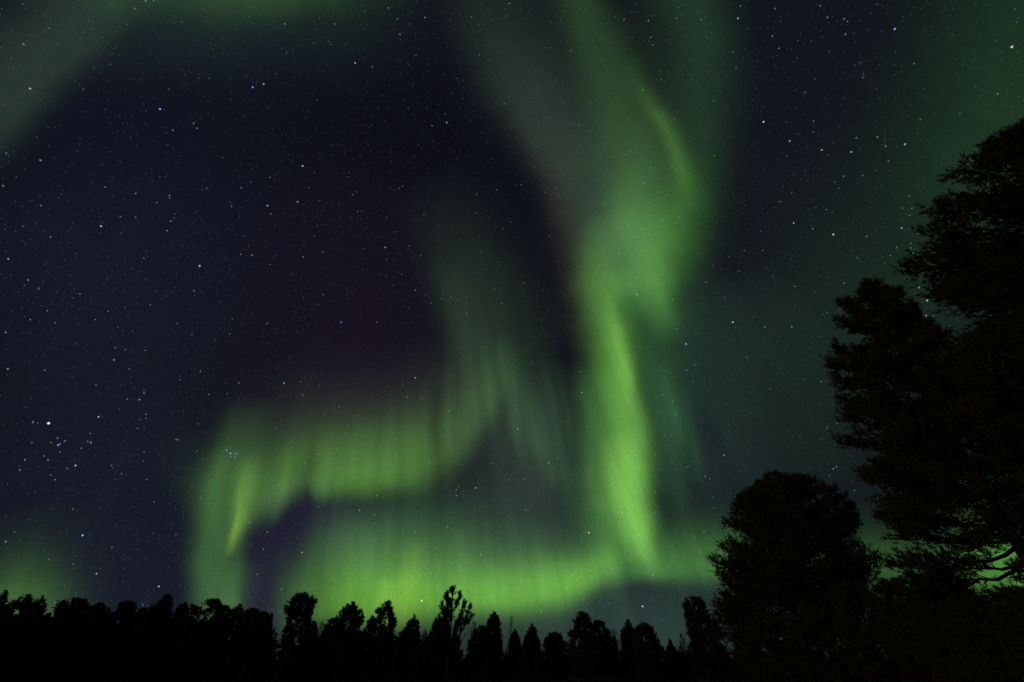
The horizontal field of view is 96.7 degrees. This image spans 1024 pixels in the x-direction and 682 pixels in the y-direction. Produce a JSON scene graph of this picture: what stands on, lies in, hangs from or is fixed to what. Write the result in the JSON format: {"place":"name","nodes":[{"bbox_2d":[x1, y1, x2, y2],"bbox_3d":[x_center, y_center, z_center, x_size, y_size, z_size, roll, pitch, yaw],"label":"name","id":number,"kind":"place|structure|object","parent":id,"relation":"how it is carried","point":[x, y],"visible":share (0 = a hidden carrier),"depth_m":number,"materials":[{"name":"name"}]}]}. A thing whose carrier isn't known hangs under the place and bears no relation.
{"place":"outdoors","nodes":[
{"label":"outdoors","id":0,"kind":"place"},
{"bbox_2d":[261,613,273,659],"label":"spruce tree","id":1,"kind":"object","parent":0,"point":[270,626],"visible":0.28,"depth_m":55.28,"materials":[{"name":"black plant"}]},
{"bbox_2d":[296,619,318,674],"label":"tree","id":2,"kind":"object","parent":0,"point":[314,623],"visible":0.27,"depth_m":54.85,"materials":[{"name":"black plant"}]},
{"bbox_2d":[7,660,971,681],"bbox_3d":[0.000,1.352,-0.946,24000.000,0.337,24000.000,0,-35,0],"label":"ground","id":3,"kind":"structure","parent":0,"point":[527,679],"depth_m":45.49,"materials":[{"name":"black"}]},
{"bbox_2d":[0,589,8,626],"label":"pine tree","id":4,"kind":"object","parent":3,"relation":"on","point":[3,605],"visible":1,"depth_m":38.46,"materials":[{"name":"black plant"}]},
{"bbox_2d":[0,592,35,653],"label":"pine tree","id":5,"kind":"object","parent":3,"relation":"on","point":[15,628],"visible":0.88,"depth_m":39.58,"materials":[{"name":"black plant"}]},
{"bbox_2d":[24,595,47,651],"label":"pine tree","id":6,"kind":"object","parent":3,"relation":"on","point":[38,610],"visible":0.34,"depth_m":44.73,"materials":[{"name":"black plant"}]},
{"bbox_2d":[25,596,90,681],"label":"pine tree","id":7,"kind":"object","parent":3,"relation":"on","point":[74,613],"visible":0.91,"depth_m":42.35,"materials":[{"name":"black plant"}]},
{"bbox_2d":[83,602,107,640],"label":"pine tree","id":8,"kind":"object","parent":3,"relation":"on","point":[96,613],"visible":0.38,"depth_m":48.24,"materials":[{"name":"black plant"}]},
{"bbox_2d":[95,600,137,679],"bbox_3d":[-40.201,30.006,46.022,3.252,6.841,3.270,3,-35,-4],"label":"pine tree","id":9,"kind":"object","parent":3,"relation":"on","point":[121,630],"visible":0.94,"depth_m":45.84,"materials":[{"name":"black plant"}]},
{"bbox_2d":[130,607,147,634],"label":"pine tree","id":10,"kind":"object","parent":3,"relation":"on","point":[140,611],"visible":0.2,"depth_m":55.99,"materials":[{"name":"black plant"}]},
{"bbox_2d":[125,593,174,670],"bbox_3d":[-34.405,27.990,43.334,3.637,7.082,3.591,21,-40,-27],"label":"pine tree","id":11,"kind":"object","parent":3,"relation":"on","point":[160,612],"visible":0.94,"depth_m":43.32,"materials":[{"name":"black plant"}]},
{"bbox_2d":[167,602,189,640],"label":"pine tree","id":12,"kind":"object","parent":3,"relation":"on","point":[178,613],"visible":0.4,"depth_m":53.47,"materials":[{"name":"black plant"}]},
{"bbox_2d":[167,598,225,680],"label":"pine tree","id":13,"kind":"object","parent":3,"relation":"on","point":[193,628],"visible":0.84,"depth_m":43.52,"materials":[{"name":"black plant"}]},
{"bbox_2d":[204,604,234,667],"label":"pine tree","id":14,"kind":"object","parent":3,"relation":"on","point":[228,611],"visible":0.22,"depth_m":52.08,"materials":[{"name":"black plant"}]},
{"bbox_2d":[217,603,244,676],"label":"pine tree","id":15,"kind":"object","parent":3,"relation":"on","point":[232,622],"visible":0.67,"depth_m":52.18,"materials":[{"name":"black plant"}]},
{"bbox_2d":[227,607,259,678],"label":"pine tree","id":16,"kind":"object","parent":3,"relation":"on","point":[245,620],"visible":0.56,"depth_m":49.37,"materials":[{"name":"black plant"}]},
{"bbox_2d":[238,610,270,675],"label":"pine tree","id":17,"kind":"object","parent":3,"relation":"on","point":[257,632],"visible":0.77,"depth_m":48.33,"materials":[{"name":"black plant"}]},
{"bbox_2d":[271,627,278,670],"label":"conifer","id":18,"kind":"object","parent":3,"relation":"on","point":[275,637],"visible":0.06,"depth_m":71.37,"materials":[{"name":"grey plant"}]},
{"bbox_2d":[276,591,317,678],"bbox_3d":[-22.338,30.131,46.925,3.743,7.697,3.815,13,-37,-18],"label":"pine tree","id":19,"kind":"object","parent":3,"relation":"on","point":[302,611],"visible":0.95,"depth_m":46.89,"materials":[{"name":"black plant"}]},
{"bbox_2d":[310,620,323,676],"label":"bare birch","id":20,"kind":"object","parent":3,"relation":"on","point":[318,637],"visible":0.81,"depth_m":53.78,"materials":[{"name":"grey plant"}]},
{"bbox_2d":[315,616,344,674],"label":"pine tree","id":21,"kind":"object","parent":3,"relation":"on","point":[322,649],"visible":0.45,"depth_m":48.45,"materials":[{"name":"black plant"}]},
{"bbox_2d":[325,601,365,669],"bbox_3d":[-16.845,30.352,46.457,3.766,6.780,3.728,10,-36,-14],"label":"pine tree","id":22,"kind":"object","parent":3,"relation":"on","point":[355,621],"visible":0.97,"depth_m":46.05,"materials":[{"name":"black plant"}]},
{"bbox_2d":[358,600,397,678],"bbox_3d":[-13.608,30.803,47.257,4.191,6.957,3.875,8,-36,-11],"label":"pine tree","id":23,"kind":"object","parent":3,"relation":"on","point":[377,644],"visible":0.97,"depth_m":46.92,"materials":[{"name":"black plant"}]},
{"bbox_2d":[393,630,402,672],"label":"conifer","id":24,"kind":"object","parent":3,"relation":"on","point":[396,647],"visible":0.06,"depth_m":68.66,"materials":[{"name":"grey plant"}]},
{"bbox_2d":[395,614,420,676],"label":"spruce tree","id":25,"kind":"object","parent":3,"relation":"on","point":[409,634],"visible":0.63,"depth_m":50.50,"materials":[{"name":"black plant"}]},
{"bbox_2d":[420,628,428,668],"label":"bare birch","id":26,"kind":"object","parent":3,"relation":"on","point":[422,646],"visible":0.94,"depth_m":57.50,"materials":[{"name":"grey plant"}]},
{"bbox_2d":[422,630,431,669],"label":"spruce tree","id":27,"kind":"object","parent":3,"relation":"on","point":[428,637],"visible":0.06,"depth_m":60.92,"materials":[{"name":"black plant"}]},
{"bbox_2d":[424,617,451,679],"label":"tree","id":28,"kind":"object","parent":3,"relation":"on","point":[430,661],"visible":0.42,"depth_m":45.28,"materials":[{"name":"black plant"}]},
{"bbox_2d":[429,585,473,679],"bbox_3d":[-5.859,28.787,45.374,4.444,8.112,3.308,4,-35,-5],"label":"pine tree","id":29,"kind":"object","parent":3,"relation":"on","point":[452,645],"visible":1,"depth_m":45.04,"materials":[{"name":"black plant"}]},
{"bbox_2d":[457,653,463,674],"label":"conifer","id":30,"kind":"object","parent":3,"relation":"on","point":[460,662],"visible":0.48,"depth_m":57.98,"materials":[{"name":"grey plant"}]},
{"bbox_2d":[461,645,475,679],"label":"conifer","id":31,"kind":"object","parent":3,"relation":"on","point":[471,669],"visible":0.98,"depth_m":45.20,"materials":[{"name":"grey plant"}]},
{"bbox_2d":[466,625,490,675],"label":"pine tree","id":32,"kind":"object","parent":3,"relation":"on","point":[478,648],"visible":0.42,"depth_m":54.06,"materials":[{"name":"black plant"}]},
{"bbox_2d":[481,610,503,678],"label":"spruce tree","id":33,"kind":"object","parent":3,"relation":"on","point":[493,642],"visible":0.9,"depth_m":47.86,"materials":[{"name":"black plant"}]},
{"bbox_2d":[503,645,511,668],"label":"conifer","id":34,"kind":"object","parent":3,"relation":"on","point":[506,651],"visible":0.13,"depth_m":79.46,"materials":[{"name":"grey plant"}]},
{"bbox_2d":[507,628,521,674],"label":"spruce tree","id":35,"kind":"object","parent":3,"relation":"on","point":[514,646],"visible":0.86,"depth_m":55.91,"materials":[{"name":"black plant"}]},
{"bbox_2d":[521,623,543,676],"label":"spruce tree","id":36,"kind":"object","parent":3,"relation":"on","point":[528,652],"visible":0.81,"depth_m":52.61,"materials":[{"name":"black plant"}]},
{"bbox_2d":[543,631,568,675],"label":"pine tree","id":37,"kind":"object","parent":3,"relation":"on","point":[552,640],"visible":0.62,"depth_m":54.17,"materials":[{"name":"black plant"}]},
{"bbox_2d":[563,640,570,670],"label":"conifer","id":38,"kind":"object","parent":3,"relation":"on","point":[566,650],"visible":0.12,"depth_m":74.30,"materials":[{"name":"grey plant"}]},
{"bbox_2d":[566,610,604,679],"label":"pine tree","id":39,"kind":"object","parent":3,"relation":"on","point":[587,645],"visible":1,"depth_m":43.91,"materials":[{"name":"black plant"}]},
{"bbox_2d":[588,619,619,678],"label":"pine tree","id":40,"kind":"object","parent":3,"relation":"on","point":[606,640],"visible":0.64,"depth_m":46.84,"materials":[{"name":"black plant"}]},
{"bbox_2d":[610,628,620,670],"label":"bare birch","id":41,"kind":"object","parent":3,"relation":"on","point":[618,641],"visible":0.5,"depth_m":54.35,"materials":[{"name":"grey plant"}]},
{"bbox_2d":[620,619,645,679],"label":"spruce tree","id":42,"kind":"object","parent":3,"relation":"on","point":[628,663],"visible":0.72,"depth_m":44.85,"materials":[{"name":"black plant"}]},
{"bbox_2d":[633,621,670,680],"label":"pine tree","id":43,"kind":"object","parent":3,"relation":"on","point":[650,653],"visible":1,"depth_m":42.74,"materials":[{"name":"black plant"}]},
{"bbox_2d":[664,646,681,680],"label":"conifer","id":44,"kind":"object","parent":3,"relation":"on","point":[670,674],"visible":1,"depth_m":41.88,"materials":[{"name":"grey plant"}]},
{"bbox_2d":[664,639,684,679],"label":"spruce tree","id":45,"kind":"object","parent":3,"relation":"on","point":[677,657],"visible":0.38,"depth_m":45.25,"materials":[{"name":"black plant"}]},
{"bbox_2d":[671,634,689,678],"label":"bare birch","id":46,"kind":"object","parent":3,"relation":"on","point":[684,642],"visible":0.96,"depth_m":44.38,"materials":[{"name":"grey plant"}]},
{"bbox_2d":[678,642,689,661],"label":"conifer","id":47,"kind":"object","parent":3,"relation":"on","point":[682,651],"visible":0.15,"depth_m":70.03,"materials":[{"name":"grey plant"}]},
{"bbox_2d":[682,596,737,681],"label":"pine tree","id":48,"kind":"object","parent":3,"relation":"on","point":[695,627],"visible":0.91,"depth_m":35.77,"materials":[{"name":"black plant"}]},
{"bbox_2d":[720,581,780,679],"bbox_3d":[14.493,17.856,27.761,3.235,5.797,2.999,7,-36,-10],"label":"young pine","id":49,"kind":"object","parent":3,"relation":"on","point":[734,611],"visible":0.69,"depth_m":27.82,"materials":[{"name":"black plant"}]},
{"bbox_2d":[702,469,887,681],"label":"pine tree","id":50,"kind":"object","parent":3,"relation":"on","point":[772,518],"visible":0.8,"depth_m":32.73,"materials":[{"name":"black plant"}]},
{"bbox_2d":[827,578,915,681],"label":"young pine","id":51,"kind":"object","parent":3,"relation":"on","point":[862,644],"visible":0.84,"depth_m":20.91,"materials":[{"name":"black plant"}]},
{"bbox_2d":[869,574,957,681],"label":"young pine","id":52,"kind":"object","parent":3,"relation":"on","point":[902,642],"visible":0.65,"depth_m":19.64,"materials":[{"name":"black plant"}]},
{"bbox_2d":[819,273,1023,605],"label":"pine tree","id":53,"kind":"object","parent":3,"relation":"on","point":[932,423],"visible":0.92,"depth_m":17.03,"materials":[{"name":"black plant"}]},
{"bbox_2d":[885,117,1023,497],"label":"pine tree","id":54,"kind":"object","parent":3,"relation":"on","point":[988,275],"visible":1,"depth_m":12.52,"materials":[{"name":"black plant"}]},
{"bbox_2d":[923,566,997,655],"bbox_3d":[19.388,12.276,19.284,2.325,5.213,2.394,-26,-43,32],"label":"young pine","id":55,"kind":"object","parent":3,"relation":"on","point":[964,590],"visible":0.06,"depth_m":19.76,"materials":[{"name":"black plant"}]},
{"bbox_2d":[505,616,513,638],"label":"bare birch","id":56,"kind":"object","parent":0,"point":[510,626],"visible":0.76,"depth_m":60.83,"materials":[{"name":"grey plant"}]},
{"bbox_2d":[0,0,1023,659],"label":"sky","id":57,"kind":"structure","parent":0,"point":[509,304],"materials":[{"name":"green"}]}
]}

